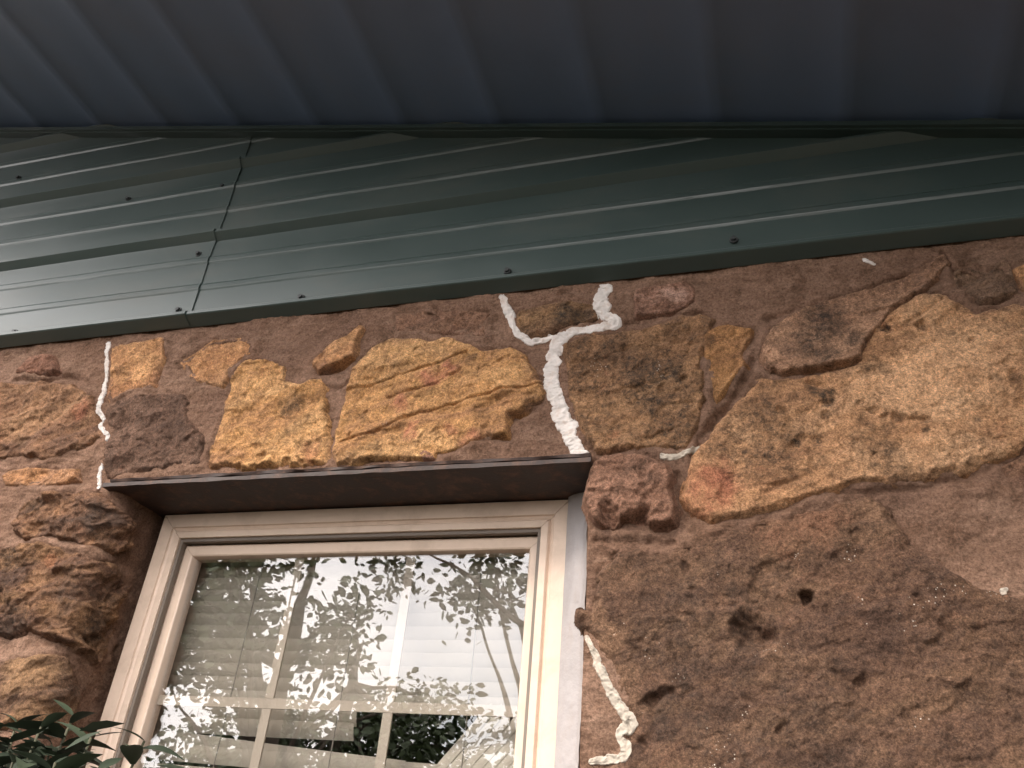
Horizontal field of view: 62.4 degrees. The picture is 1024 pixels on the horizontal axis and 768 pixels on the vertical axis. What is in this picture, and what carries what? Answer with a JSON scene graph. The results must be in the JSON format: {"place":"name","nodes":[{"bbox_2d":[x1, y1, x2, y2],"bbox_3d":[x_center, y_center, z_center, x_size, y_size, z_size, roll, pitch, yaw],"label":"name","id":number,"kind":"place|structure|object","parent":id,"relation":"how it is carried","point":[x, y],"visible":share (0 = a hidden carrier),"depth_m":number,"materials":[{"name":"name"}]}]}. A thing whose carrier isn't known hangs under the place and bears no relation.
{"place":"outdoors","nodes":[
{"label":"outdoors","id":0,"kind":"place"},
{"bbox_2d":[151,712,512,767],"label":"window pane","id":1,"kind":"structure","parent":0,"point":[423,738],"depth_m":3.41,"materials":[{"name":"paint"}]},
{"label":"ground","id":2,"kind":"structure","parent":0,"visible":0},
{"bbox_2d":[0,699,183,767],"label":"shrub","id":3,"kind":"object","parent":2,"relation":"on","point":[31,752],"visible":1,"depth_m":0.96,"materials":[{"name":"green plant"}]},
{"bbox_2d":[0,235,1023,767],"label":"stone wall","id":4,"kind":"structure","parent":2,"relation":"on","point":[808,553],"depth_m":1.32,"materials":[{"name":"stone"}]},
{"bbox_2d":[97,463,103,488],"bbox_3d":[-0.800,0.179,1.642,0.019,0.053,0.013,-5,-33,16],"label":"sealant bead","id":5,"kind":"object","parent":4,"relation":"attached to","point":[99,475],"visible":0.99,"depth_m":1.64,"materials":[{"name":"white plastic"}]},
{"bbox_2d":[95,341,110,441],"bbox_3d":[-0.846,0.010,1.765,0.110,0.256,0.020,-5,-33,16],"label":"sealant bead","id":6,"kind":"object","parent":4,"relation":"attached to","point":[99,412],"visible":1,"depth_m":1.75,"materials":[{"name":"white plastic"}]},
{"bbox_2d":[85,500,567,767],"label":"window","id":7,"kind":"structure","parent":4,"relation":"attached to","point":[187,546],"depth_m":1.51,"materials":[{"name":"beige plastic"}]},
{"bbox_2d":[144,556,528,767],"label":"venetian blind","id":8,"kind":"object","parent":7,"relation":"attached to","point":[463,640],"visible":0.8,"depth_m":1.52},
{"bbox_2d":[554,492,587,767],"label":"window reveal","id":9,"kind":"object","parent":7,"relation":"attached to","point":[567,745],"visible":0.82,"depth_m":1.32,"materials":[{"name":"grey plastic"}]},
{"bbox_2d":[102,453,592,515],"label":"steel lintel","id":10,"kind":"structure","parent":4,"relation":"attached to","point":[540,478],"depth_m":1.50,"materials":[{"name":"brown metal"}]},
{"bbox_2d":[0,0,1023,138],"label":"roof overhang","id":11,"kind":"object","parent":4,"relation":"attached to","point":[619,69],"visible":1,"depth_m":1.68,"materials":[{"name":"paint"}]},
{"bbox_2d":[0,118,1023,347],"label":"metal siding","id":12,"kind":"object","parent":11,"relation":"attached to","point":[99,237],"visible":0.94,"depth_m":1.75,"materials":[{"name":"green paint"}]},
{"bbox_2d":[498,284,621,453],"bbox_3d":[0.073,-0.021,1.478,0.237,0.365,0.018,-5,-33,16],"label":"sealant bead","id":13,"kind":"object","parent":4,"relation":"attached to","point":[566,425],"visible":1,"depth_m":1.50,"materials":[{"name":"white plastic"}]},
{"bbox_2d":[584,635,637,765],"bbox_3d":[0.135,0.431,1.160,0.080,0.172,0.017,-5,-33,16],"label":"sealant bead","id":14,"kind":"object","parent":4,"relation":"attached to","point":[628,725],"visible":1,"depth_m":1.14,"materials":[{"name":"white plastic"}]},
{"bbox_2d":[660,446,699,460],"bbox_3d":[0.263,0.110,1.325,0.062,0.026,0.018,-5,-33,16],"label":"sealant bead","id":15,"kind":"object","parent":4,"relation":"attached to","point":[683,453],"visible":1,"depth_m":1.32,"materials":[{"name":"white plastic"}]},
{"bbox_2d":[862,258,875,265],"bbox_3d":[0.598,-0.204,1.415,0.019,0.017,0.008,-5,-33,16],"label":"sealant bead","id":16,"kind":"object","parent":4,"relation":"attached to","point":[865,260],"visible":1,"depth_m":1.41,"materials":[{"name":"white plastic"}]},
{"bbox_2d":[999,587,1008,594],"bbox_3d":[0.634,0.268,1.092,0.013,0.010,0.008,-5,-33,16],"label":"sealant bead","id":17,"kind":"object","parent":4,"relation":"attached to","point":[1003,591],"visible":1,"depth_m":1.09,"materials":[{"name":"white plastic"}]}
]}

